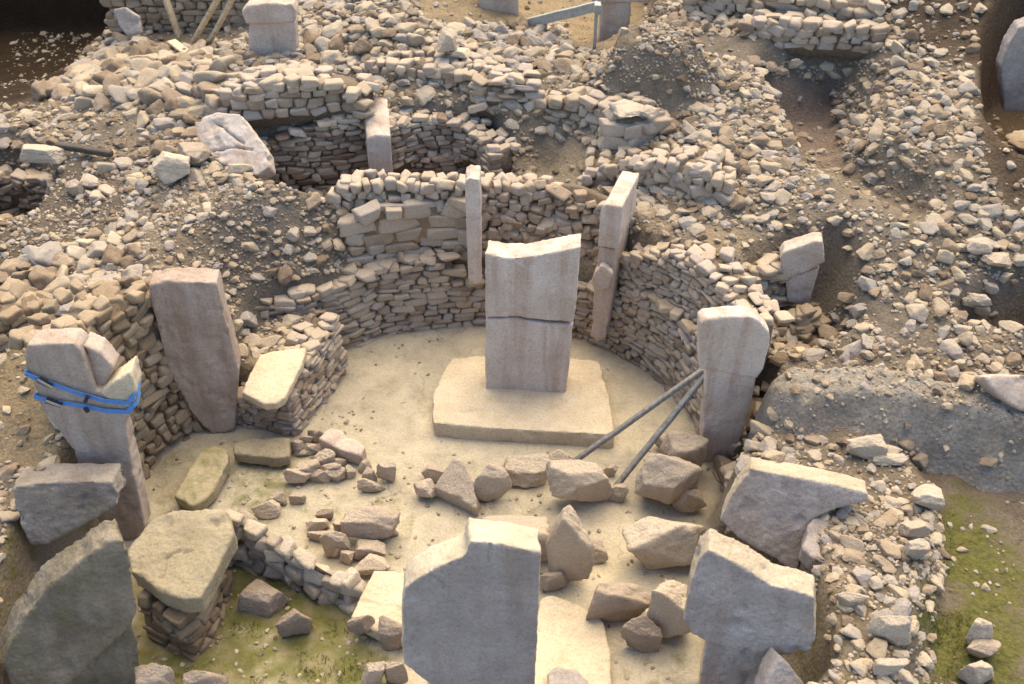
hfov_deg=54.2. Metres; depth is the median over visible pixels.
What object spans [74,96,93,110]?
loose stone
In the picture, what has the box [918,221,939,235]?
loose stone
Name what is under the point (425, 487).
stone
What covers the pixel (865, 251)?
loose stone
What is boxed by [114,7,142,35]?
grey slab
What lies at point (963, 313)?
loose stone
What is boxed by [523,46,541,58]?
loose stone
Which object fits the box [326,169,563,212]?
rim stones
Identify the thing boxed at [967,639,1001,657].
boulder
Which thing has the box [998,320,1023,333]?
loose stone
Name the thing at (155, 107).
loose stone
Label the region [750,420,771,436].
loose stone
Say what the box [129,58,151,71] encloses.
loose stone
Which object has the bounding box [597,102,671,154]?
stone pier
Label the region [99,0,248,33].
dry stone wall
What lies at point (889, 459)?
boulder
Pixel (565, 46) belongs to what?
loose stone
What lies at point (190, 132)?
loose stone
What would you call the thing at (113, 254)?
loose stone
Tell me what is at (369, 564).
boulder
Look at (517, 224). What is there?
loose stone
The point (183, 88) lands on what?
loose stone
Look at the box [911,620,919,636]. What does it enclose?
loose stone
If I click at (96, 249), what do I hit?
loose stone
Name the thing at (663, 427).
prop
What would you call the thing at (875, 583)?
loose stone
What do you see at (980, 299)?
stone
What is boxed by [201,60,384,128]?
dry stone wall
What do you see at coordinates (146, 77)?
loose stone
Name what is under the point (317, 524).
stone
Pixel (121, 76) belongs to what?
loose stone
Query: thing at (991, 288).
loose stone
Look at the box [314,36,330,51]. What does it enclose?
loose stone
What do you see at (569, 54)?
loose stone
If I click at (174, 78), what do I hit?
loose stone
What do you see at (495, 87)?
dry stone wall
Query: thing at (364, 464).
stone
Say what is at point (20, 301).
dry stone wall
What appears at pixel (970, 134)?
loose stone
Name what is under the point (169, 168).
boulder
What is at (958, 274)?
loose stone
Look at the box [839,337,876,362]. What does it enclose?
dark stone
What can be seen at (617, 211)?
pillar
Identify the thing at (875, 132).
loose stone
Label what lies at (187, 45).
loose stone
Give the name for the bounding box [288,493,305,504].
stone
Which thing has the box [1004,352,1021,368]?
loose stone
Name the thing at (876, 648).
loose stone
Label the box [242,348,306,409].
bench slab
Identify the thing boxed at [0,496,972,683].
grass
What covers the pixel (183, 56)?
loose stone
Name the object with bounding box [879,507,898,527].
loose stone
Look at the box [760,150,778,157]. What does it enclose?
loose stone
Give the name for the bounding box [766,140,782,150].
loose stone
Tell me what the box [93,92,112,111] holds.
loose stone
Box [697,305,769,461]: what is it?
pillar
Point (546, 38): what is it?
rubble
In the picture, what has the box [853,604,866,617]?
loose stone
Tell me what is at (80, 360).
pillar
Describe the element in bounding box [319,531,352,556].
boulder
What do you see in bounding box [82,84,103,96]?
stone
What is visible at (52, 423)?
loose stone
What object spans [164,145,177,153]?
loose stone
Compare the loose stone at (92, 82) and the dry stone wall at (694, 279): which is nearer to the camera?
the dry stone wall at (694, 279)
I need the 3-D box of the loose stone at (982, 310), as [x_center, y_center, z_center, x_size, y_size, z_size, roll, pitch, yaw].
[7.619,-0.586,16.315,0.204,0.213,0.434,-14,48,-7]
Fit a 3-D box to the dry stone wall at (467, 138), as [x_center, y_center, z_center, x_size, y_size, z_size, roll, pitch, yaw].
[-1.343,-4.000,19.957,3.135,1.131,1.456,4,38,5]
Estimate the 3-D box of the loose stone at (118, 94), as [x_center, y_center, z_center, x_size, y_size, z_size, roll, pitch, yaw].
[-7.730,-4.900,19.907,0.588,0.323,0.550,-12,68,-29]
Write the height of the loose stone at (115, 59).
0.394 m
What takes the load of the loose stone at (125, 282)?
on the ground at (386, 386)
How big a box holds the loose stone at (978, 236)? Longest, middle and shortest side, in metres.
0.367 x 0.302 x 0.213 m
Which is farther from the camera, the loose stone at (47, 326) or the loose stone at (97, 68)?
the loose stone at (97, 68)
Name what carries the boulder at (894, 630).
on the ground at (386, 386)
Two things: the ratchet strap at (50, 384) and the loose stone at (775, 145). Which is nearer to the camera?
the ratchet strap at (50, 384)
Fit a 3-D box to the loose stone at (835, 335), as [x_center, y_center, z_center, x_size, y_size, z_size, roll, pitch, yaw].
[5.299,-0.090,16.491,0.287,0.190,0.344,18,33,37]
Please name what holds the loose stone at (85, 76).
on the ground at (386, 386)
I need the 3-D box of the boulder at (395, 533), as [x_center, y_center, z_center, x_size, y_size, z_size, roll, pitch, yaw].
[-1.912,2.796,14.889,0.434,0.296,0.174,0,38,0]
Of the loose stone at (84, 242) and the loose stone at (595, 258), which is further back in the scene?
the loose stone at (595, 258)
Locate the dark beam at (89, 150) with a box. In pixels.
[54,142,113,156]
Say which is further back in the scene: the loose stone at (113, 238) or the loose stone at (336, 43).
the loose stone at (336, 43)
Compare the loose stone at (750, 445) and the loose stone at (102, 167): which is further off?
the loose stone at (102, 167)
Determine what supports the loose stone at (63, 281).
on the ground at (386, 386)
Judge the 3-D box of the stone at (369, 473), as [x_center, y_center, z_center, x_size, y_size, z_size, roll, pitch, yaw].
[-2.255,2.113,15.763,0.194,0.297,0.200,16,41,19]
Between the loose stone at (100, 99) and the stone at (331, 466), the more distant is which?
the loose stone at (100, 99)
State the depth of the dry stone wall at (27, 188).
19.59 m
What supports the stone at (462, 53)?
on the dry stone wall at (441, 68)
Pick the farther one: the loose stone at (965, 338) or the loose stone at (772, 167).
the loose stone at (772, 167)
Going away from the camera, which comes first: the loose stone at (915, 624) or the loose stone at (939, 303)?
the loose stone at (915, 624)
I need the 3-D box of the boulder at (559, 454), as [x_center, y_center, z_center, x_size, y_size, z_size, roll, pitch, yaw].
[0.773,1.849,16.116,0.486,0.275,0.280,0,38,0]
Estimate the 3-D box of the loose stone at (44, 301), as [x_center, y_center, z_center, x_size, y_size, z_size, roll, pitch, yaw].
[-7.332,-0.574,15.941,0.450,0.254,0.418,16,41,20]
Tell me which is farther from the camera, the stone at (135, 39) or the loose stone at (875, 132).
the stone at (135, 39)
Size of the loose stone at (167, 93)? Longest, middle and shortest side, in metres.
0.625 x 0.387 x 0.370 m
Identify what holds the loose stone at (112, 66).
on the ground at (386, 386)
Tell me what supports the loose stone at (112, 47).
on the ground at (386, 386)
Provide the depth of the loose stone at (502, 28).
21.49 m
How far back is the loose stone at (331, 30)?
20.99 m
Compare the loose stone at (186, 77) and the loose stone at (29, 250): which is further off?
the loose stone at (186, 77)
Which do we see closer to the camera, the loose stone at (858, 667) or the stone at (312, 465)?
the loose stone at (858, 667)
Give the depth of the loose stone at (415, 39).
20.67 m
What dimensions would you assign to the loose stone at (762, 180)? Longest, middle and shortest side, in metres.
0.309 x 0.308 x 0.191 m
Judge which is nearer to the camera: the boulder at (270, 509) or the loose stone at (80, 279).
the boulder at (270, 509)
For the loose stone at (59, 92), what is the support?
on the ground at (386, 386)
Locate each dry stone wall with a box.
[0,164,122,214]
[0,213,23,220]
[0,277,41,345]
[9,275,203,479]
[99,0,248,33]
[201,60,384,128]
[225,507,366,615]
[255,280,352,318]
[259,109,402,191]
[321,247,485,347]
[337,194,488,263]
[346,47,498,90]
[389,108,520,176]
[400,151,465,181]
[467,63,544,119]
[481,175,637,267]
[535,83,656,132]
[572,280,702,434]
[576,143,739,205]
[618,240,794,378]
[682,0,884,19]
[712,455,736,533]
[727,380,768,461]
[737,8,900,59]
[743,251,793,310]
[1004,130,1023,154]
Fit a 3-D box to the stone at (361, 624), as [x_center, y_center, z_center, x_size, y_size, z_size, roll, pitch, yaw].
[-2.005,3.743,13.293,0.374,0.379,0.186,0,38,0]
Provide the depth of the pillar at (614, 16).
22.20 m
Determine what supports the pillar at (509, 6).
on the ground at (386, 386)
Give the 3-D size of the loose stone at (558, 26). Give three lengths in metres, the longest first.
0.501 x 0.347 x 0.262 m
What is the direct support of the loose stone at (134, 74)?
on the ground at (386, 386)
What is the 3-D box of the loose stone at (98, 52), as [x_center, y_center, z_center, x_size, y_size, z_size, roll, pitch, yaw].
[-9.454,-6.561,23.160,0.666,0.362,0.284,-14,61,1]
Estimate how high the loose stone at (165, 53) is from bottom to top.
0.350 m
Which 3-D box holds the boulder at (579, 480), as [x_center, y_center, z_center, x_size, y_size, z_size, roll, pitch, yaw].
[1.046,2.187,15.244,1.024,0.889,0.536,-4,38,-5]
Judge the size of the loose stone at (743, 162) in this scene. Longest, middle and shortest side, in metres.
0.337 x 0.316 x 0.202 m
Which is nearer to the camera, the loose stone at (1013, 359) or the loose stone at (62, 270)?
the loose stone at (1013, 359)
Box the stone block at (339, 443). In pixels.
[319,428,366,464]
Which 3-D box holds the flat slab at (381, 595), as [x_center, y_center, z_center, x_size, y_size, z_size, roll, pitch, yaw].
[-1.770,3.644,13.656,0.792,0.408,1.072,0,38,0]
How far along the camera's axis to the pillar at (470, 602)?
11.07 m
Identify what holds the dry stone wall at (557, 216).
on the ground at (386, 386)
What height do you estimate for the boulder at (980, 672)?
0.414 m
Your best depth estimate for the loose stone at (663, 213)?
17.55 m
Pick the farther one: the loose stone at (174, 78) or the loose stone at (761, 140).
the loose stone at (174, 78)
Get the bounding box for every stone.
[0,258,20,274]
[0,465,17,481]
[0,511,20,522]
[6,277,32,286]
[10,270,31,279]
[21,245,47,266]
[27,323,41,329]
[28,265,56,290]
[31,80,52,100]
[33,241,64,266]
[35,290,50,298]
[37,455,60,469]
[41,297,53,306]
[41,320,53,329]
[42,275,69,293]
[45,84,62,97]
[47,415,58,429]
[48,314,60,319]
[49,75,64,84]
[51,84,71,100]
[51,253,75,268]
[55,298,74,315]
[56,264,68,278]
[59,83,69,87]
[60,77,70,82]
[64,179,83,195]
[66,245,86,259]
[66,273,89,281]
[67,64,90,78]
[68,274,85,295]
[70,59,91,68]
[70,68,95,87]
[74,81,87,96]
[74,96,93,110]
[76,238,95,247]
[76,257,95,273]
[79,173,99,188]
[80,64,101,73]
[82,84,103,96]
[82,227,101,238]
[86,241,107,258]
[88,80,100,84]
[91,48,109,59]
[92,70,115,84]
[92,269,105,277]
[93,46,115,54]
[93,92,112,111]
[95,53,103,59]
[97,57,120,66]
[97,162,117,174]
[98,273,120,279]
[100,58,114,70]
[100,261,120,270]
[101,244,125,265]
[102,73,120,96]
[104,48,119,58]
[104,60,125,71]
[106,231,121,245]
[107,85,134,103]
[113,157,132,170]
[114,66,126,73]
[116,46,124,52]
[118,68,131,80]
[119,276,141,288]
[120,79,128,85]
[120,228,137,243]
[121,45,131,52]
[122,264,142,276]
[123,70,139,78]
[126,88,140,100]
[128,53,157,59]
[129,36,149,44]
[129,43,144,55]
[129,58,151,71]
[134,67,157,88]
[136,56,155,60]
[136,110,149,127]
[137,40,151,50]
[137,87,163,104]
[143,60,161,69]
[144,46,159,54]
[146,99,163,115]
[150,140,172,155]
[153,117,175,129]
[157,65,169,78]
[158,50,171,56]
[159,42,175,50]
[160,55,176,64]
[160,77,175,88]
[161,87,183,101]
[163,98,179,111]
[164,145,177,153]
[168,64,184,76]
[170,73,179,83]
[171,61,193,70]
[174,81,192,96]
[175,52,190,61]
[176,95,200,107]
[179,72,193,84]
[179,125,197,138]
[182,42,192,48]
[187,43,199,51]
[187,49,202,54]
[187,105,204,118]
[189,51,205,56]
[190,57,212,64]
[192,65,209,73]
[193,71,226,82]
[196,39,206,46]
[197,81,219,101]
[200,46,213,53]
[209,55,236,71]
[224,71,242,80]
[228,164,253,174]
[239,343,248,358]
[240,311,257,327]
[244,333,261,347]
[256,335,282,347]
[268,492,286,504]
[276,267,293,284]
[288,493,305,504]
[291,439,303,453]
[292,449,314,456]
[296,459,319,472]
[298,24,318,36]
[299,435,313,443]
[303,30,320,44]
[304,443,322,452]
[305,192,321,210]
[305,518,328,530]
[307,429,323,442]
[307,531,324,541]
[309,469,330,483]
[313,448,335,465]
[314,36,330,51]
[315,509,333,519]
[319,462,340,470]
[320,50,341,65]
[321,20,343,38]
[325,469,345,481]
[329,37,344,52]
[332,519,341,531]
[332,548,340,556]
[333,57,346,65]
[335,458,346,466]
[340,550,354,564]
[345,465,355,478]
[347,615,374,633]
[353,38,373,53]
[357,458,371,473]
[357,478,385,491]
[361,661,385,683]
[362,467,376,481]
[365,17,379,31]
[373,75,386,85]
[376,461,395,481]
[384,662,407,683]
[387,50,401,56]
[394,22,416,32]
[406,33,424,45]
[413,478,437,497]
[421,463,446,481]
[430,43,448,55]
[436,26,456,52]
[449,47,470,58]
[451,244,466,253]
[464,42,478,51]
[469,93,477,102]
[476,48,488,54]
[492,24,508,33]
[501,46,518,58]
[505,220,524,228]
[508,31,524,37]
[518,36,532,46]
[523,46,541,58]
[545,51,555,63]
[552,57,574,75]
[554,24,568,33]
[555,50,574,59]
[560,43,576,53]
[592,255,597,262]
[601,186,613,195]
[604,463,618,475]
[608,483,628,502]
[640,105,659,118]
[649,184,668,197]
[655,209,671,218]
[659,122,675,134]
[677,216,696,229]
[689,101,709,113]
[697,148,711,156]
[699,129,711,141]
[703,197,718,206]
[717,135,737,151]
[719,126,734,137]
[728,193,746,209]
[735,454,749,475]
[739,159,748,166]
[744,439,759,451]
[745,143,760,153]
[750,134,768,145]
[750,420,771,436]
[754,214,769,223]
[755,174,773,187]
[758,159,781,173]
[758,436,777,451]
[759,192,775,203]
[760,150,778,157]
[761,450,785,462]
[765,84,781,99]
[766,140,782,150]
[775,189,791,205]
[781,137,797,147]
[818,324,837,338]
[824,332,839,339]
[836,348,851,359]
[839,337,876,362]
[839,623,862,639]
[840,534,863,551]
[849,658,867,677]
[851,568,871,588]
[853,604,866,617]
[855,243,873,260]
[856,275,876,291]
[861,333,873,349]
[865,637,887,658]
[867,118,883,142]
[869,576,882,590]
[873,609,893,615]
[878,539,901,558]
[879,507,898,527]
[888,584,908,598]
[890,55,908,67]
[892,598,912,615]
[898,668,915,683]
[900,504,912,517]
[901,538,930,557]
[903,291,917,303]
[905,303,928,322]
[910,96,924,106]
[911,453,928,468]
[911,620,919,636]
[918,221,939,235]
[918,283,932,300]
[928,104,943,118]
[930,574,944,591]
[931,297,950,311]
[935,249,954,263]
[939,339,963,359]
[942,365,959,380]
[944,103,960,115]
[950,266,966,281]
[956,310,968,316]
[957,81,979,95]
[957,331,972,346]
[957,373,977,391]
[962,130,976,143]
[965,237,993,254]
[965,618,992,644]
[966,293,991,305]
[971,234,982,237]
[973,305,989,315]
[981,203,1002,218]
[984,282,998,294]
[990,239,1001,250]
[995,369,1008,374]
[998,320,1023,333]
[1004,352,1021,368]
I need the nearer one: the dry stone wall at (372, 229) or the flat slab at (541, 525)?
the flat slab at (541, 525)
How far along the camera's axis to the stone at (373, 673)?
12.72 m
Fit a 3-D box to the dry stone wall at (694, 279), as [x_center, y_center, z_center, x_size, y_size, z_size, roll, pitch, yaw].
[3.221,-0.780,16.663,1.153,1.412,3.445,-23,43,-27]
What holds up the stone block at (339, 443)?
on the ground at (386, 386)
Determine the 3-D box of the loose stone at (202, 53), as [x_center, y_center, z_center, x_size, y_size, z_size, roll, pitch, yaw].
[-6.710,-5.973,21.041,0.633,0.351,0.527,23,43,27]
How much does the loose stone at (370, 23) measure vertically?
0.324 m
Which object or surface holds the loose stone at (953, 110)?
on the ground at (386, 386)
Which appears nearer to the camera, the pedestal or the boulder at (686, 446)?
the boulder at (686, 446)
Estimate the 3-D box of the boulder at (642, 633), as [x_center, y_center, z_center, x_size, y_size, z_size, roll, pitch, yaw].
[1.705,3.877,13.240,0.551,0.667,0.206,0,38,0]
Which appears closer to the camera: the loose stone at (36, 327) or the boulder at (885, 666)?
the boulder at (885, 666)
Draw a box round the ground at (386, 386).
[0,0,1023,683]
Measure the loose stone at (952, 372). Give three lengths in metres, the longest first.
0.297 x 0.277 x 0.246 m
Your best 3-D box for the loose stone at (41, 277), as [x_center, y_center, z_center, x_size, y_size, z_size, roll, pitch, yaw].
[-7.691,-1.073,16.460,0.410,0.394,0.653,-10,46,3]
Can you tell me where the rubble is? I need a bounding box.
[0,0,1023,683]
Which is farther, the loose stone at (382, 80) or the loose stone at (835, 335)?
the loose stone at (382, 80)
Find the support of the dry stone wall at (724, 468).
on the ground at (386, 386)
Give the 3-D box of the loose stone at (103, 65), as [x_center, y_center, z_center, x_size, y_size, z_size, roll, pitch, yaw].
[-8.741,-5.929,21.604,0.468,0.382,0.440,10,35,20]
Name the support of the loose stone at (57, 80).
on the ground at (386, 386)
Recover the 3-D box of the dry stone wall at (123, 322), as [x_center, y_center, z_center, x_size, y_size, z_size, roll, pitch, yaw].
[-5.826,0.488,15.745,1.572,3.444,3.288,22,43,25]
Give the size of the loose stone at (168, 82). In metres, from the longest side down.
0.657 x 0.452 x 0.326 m
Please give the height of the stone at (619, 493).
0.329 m
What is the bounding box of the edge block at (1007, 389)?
[973,374,1023,411]
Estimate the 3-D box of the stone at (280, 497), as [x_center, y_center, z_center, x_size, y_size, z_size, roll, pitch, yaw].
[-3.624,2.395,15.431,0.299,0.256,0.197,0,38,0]
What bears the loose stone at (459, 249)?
on the ground at (386, 386)
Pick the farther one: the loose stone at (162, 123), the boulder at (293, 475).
the loose stone at (162, 123)
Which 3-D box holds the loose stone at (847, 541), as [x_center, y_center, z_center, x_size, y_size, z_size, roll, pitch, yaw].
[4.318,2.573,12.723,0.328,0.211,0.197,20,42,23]
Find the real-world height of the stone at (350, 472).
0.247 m
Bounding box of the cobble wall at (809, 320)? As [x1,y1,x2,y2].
[773,303,831,342]
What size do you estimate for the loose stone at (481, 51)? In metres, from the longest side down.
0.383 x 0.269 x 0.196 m
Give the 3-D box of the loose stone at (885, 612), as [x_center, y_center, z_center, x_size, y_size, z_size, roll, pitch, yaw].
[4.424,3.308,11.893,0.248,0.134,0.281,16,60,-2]
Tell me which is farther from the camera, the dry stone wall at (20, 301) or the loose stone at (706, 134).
the loose stone at (706, 134)
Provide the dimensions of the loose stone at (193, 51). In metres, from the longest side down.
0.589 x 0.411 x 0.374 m
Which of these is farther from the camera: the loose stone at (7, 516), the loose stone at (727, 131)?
the loose stone at (727, 131)
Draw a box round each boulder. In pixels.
[20,144,66,164]
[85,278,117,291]
[134,663,174,683]
[147,80,168,92]
[152,151,189,183]
[177,142,210,163]
[182,670,228,683]
[237,579,288,616]
[251,499,280,518]
[275,608,312,636]
[283,468,311,482]
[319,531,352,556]
[340,506,400,539]
[354,539,386,559]
[354,553,389,574]
[378,615,401,650]
[384,529,398,538]
[435,460,480,515]
[473,462,511,501]
[503,453,549,487]
[539,571,566,591]
[545,504,594,582]
[546,460,611,501]
[548,449,573,459]
[586,583,650,622]
[591,538,607,563]
[611,99,643,117]
[620,615,662,652]
[621,516,704,569]
[634,453,701,504]
[647,578,690,637]
[655,435,665,447]
[659,430,708,466]
[672,489,706,512]
[836,592,869,606]
[846,434,887,459]
[866,616,911,645]
[872,658,909,675]
[873,453,908,465]
[898,520,930,537]
[911,483,944,510]
[957,660,994,683]
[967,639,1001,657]
[980,252,1011,266]
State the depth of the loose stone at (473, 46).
20.86 m
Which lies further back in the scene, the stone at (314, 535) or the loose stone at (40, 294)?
the loose stone at (40, 294)
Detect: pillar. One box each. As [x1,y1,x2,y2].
[0,519,138,683]
[13,463,126,544]
[25,328,150,540]
[149,267,240,433]
[242,0,298,55]
[365,97,392,174]
[401,518,540,683]
[465,165,481,283]
[479,0,518,15]
[485,234,580,391]
[591,171,638,340]
[592,0,647,41]
[683,528,815,683]
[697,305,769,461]
[720,457,867,568]
[780,232,824,303]
[996,17,1023,111]
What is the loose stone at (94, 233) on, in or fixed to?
on the ground at (386, 386)
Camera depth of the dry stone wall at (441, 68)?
20.19 m
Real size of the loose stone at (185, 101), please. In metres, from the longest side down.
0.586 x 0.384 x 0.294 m
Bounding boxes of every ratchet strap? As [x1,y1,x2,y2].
[24,369,140,404]
[34,390,140,413]
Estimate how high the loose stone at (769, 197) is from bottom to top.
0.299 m
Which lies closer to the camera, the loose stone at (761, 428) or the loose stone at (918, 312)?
the loose stone at (761, 428)
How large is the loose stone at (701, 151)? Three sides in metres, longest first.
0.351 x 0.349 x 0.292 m
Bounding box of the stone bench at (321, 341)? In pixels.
[236,312,347,436]
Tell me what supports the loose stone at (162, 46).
on the ground at (386, 386)
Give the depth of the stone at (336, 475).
15.75 m
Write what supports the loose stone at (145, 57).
on the ground at (386, 386)
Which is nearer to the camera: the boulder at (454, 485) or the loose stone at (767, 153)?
the boulder at (454, 485)
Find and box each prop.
[571,368,703,459]
[613,373,703,484]
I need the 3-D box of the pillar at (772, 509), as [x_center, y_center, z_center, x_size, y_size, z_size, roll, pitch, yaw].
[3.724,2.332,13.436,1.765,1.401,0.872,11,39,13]
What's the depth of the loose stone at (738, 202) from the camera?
17.31 m
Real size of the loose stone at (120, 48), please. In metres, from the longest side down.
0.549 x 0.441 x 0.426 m
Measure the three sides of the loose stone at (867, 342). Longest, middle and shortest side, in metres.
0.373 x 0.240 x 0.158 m
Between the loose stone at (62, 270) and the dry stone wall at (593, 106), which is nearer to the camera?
the loose stone at (62, 270)
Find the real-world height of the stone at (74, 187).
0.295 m
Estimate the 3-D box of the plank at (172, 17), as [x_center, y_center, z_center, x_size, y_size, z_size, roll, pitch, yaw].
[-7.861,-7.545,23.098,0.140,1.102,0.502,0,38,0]
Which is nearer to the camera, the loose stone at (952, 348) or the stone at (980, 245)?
the loose stone at (952, 348)
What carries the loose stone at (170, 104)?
on the ground at (386, 386)
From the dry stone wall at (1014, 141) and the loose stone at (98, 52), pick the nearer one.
the dry stone wall at (1014, 141)
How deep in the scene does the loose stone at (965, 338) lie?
15.44 m
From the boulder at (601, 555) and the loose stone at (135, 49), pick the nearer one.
the boulder at (601, 555)
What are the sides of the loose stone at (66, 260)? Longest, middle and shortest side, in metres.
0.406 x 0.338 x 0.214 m
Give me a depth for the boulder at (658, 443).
16.27 m
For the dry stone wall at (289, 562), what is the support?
on the ground at (386, 386)
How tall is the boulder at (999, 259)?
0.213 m
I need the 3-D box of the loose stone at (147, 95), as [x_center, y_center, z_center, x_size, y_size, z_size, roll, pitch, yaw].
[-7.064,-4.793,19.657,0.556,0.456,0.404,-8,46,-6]
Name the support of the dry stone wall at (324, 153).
on the ground at (386, 386)
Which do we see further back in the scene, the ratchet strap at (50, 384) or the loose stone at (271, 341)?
the loose stone at (271, 341)
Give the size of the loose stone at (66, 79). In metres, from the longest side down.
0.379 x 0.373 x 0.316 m
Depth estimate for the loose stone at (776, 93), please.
19.72 m
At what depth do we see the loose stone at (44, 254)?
16.73 m
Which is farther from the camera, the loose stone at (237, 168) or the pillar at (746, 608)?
the loose stone at (237, 168)
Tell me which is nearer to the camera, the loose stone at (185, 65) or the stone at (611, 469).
the stone at (611, 469)
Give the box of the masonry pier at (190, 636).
[137,569,234,661]
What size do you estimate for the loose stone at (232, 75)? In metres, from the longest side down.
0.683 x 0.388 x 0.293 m
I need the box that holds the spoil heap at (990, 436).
[742,366,1023,493]
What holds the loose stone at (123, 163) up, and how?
on the ground at (386, 386)
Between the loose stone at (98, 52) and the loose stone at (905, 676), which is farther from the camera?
the loose stone at (98, 52)
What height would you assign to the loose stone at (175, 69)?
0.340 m
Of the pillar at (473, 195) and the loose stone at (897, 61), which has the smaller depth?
the pillar at (473, 195)
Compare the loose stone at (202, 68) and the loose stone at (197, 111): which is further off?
the loose stone at (202, 68)
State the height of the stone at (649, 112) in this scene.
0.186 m
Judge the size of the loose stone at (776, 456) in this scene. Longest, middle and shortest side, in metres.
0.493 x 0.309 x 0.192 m
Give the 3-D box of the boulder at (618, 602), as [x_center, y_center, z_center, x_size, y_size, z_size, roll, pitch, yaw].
[1.462,3.502,13.630,0.971,0.793,0.451,-5,38,-6]
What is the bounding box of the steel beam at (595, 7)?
[517,1,601,48]
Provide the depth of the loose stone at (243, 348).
16.70 m
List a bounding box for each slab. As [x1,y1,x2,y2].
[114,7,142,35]
[175,445,229,510]
[196,112,275,180]
[233,438,291,466]
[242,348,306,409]
[351,571,403,646]
[482,515,551,561]
[535,596,611,683]
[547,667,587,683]
[754,647,802,683]
[798,516,830,570]
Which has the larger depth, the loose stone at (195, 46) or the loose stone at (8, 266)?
the loose stone at (195, 46)
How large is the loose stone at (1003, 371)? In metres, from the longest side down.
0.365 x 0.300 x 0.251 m
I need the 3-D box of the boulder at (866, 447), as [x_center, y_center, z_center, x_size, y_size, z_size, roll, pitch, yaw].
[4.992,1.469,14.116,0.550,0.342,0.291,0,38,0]
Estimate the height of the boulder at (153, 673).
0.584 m
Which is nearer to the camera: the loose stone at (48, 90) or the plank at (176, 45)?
the loose stone at (48, 90)
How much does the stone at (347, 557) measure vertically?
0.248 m
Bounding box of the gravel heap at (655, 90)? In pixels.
[589,21,718,113]
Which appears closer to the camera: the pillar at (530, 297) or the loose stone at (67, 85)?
the pillar at (530, 297)
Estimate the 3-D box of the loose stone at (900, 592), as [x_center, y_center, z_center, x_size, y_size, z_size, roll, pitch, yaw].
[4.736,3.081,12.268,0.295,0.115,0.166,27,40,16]
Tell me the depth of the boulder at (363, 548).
14.49 m
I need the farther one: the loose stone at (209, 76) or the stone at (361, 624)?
the loose stone at (209, 76)
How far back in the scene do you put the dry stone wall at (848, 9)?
20.83 m
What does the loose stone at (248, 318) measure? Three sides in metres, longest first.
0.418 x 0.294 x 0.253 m
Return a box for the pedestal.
[432,356,613,448]
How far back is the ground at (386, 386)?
16.54 m
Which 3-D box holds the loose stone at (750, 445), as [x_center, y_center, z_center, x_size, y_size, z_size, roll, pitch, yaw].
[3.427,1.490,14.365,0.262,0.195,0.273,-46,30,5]
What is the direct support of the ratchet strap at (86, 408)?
attached to the pillar at (80, 360)
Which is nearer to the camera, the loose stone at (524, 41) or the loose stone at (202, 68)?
the loose stone at (202, 68)
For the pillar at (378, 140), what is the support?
on the ground at (386, 386)
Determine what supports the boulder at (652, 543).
on the ground at (386, 386)
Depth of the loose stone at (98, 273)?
16.35 m
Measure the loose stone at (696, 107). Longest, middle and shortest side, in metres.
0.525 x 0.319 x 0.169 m
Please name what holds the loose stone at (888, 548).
on the ground at (386, 386)
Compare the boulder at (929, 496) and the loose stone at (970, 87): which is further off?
the loose stone at (970, 87)
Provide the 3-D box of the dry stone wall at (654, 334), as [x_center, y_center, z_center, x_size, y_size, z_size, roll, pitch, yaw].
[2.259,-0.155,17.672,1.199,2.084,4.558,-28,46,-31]
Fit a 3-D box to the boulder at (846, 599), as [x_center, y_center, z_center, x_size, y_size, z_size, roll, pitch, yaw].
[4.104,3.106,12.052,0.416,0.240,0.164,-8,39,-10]
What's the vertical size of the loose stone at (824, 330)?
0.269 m
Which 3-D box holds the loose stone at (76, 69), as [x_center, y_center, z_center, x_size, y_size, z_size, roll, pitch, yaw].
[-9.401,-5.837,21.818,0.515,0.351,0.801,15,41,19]
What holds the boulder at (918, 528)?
on the rubble
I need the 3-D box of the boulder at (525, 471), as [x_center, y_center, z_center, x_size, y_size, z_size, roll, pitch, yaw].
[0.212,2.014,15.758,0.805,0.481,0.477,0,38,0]
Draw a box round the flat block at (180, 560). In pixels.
[128,509,238,612]
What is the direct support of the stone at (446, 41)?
on the dry stone wall at (441, 68)
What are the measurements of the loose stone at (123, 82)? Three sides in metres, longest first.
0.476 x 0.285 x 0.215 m
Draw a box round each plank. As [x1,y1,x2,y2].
[163,0,180,38]
[167,39,187,51]
[191,0,220,43]
[206,0,234,45]
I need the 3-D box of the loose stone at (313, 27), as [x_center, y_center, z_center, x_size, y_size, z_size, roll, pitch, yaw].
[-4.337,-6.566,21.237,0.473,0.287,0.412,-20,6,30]
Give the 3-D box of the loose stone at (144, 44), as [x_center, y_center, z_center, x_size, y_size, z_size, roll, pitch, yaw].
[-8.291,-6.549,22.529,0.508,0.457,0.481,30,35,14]
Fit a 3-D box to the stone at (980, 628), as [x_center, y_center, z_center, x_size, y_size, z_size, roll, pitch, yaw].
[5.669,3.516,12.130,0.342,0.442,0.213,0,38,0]
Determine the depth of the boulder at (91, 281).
15.96 m
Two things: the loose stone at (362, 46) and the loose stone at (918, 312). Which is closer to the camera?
the loose stone at (918, 312)
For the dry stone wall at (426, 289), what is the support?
on the ground at (386, 386)
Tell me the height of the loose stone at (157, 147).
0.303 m
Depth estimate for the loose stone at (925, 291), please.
15.97 m
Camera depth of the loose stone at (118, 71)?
20.88 m
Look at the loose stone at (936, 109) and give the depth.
18.26 m
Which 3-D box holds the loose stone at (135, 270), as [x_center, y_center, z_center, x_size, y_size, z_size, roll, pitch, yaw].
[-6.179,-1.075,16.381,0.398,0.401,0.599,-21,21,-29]
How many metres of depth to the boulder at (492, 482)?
15.24 m
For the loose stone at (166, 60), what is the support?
on the ground at (386, 386)
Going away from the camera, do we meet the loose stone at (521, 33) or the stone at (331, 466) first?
the stone at (331, 466)
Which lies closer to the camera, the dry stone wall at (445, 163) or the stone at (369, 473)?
the stone at (369, 473)

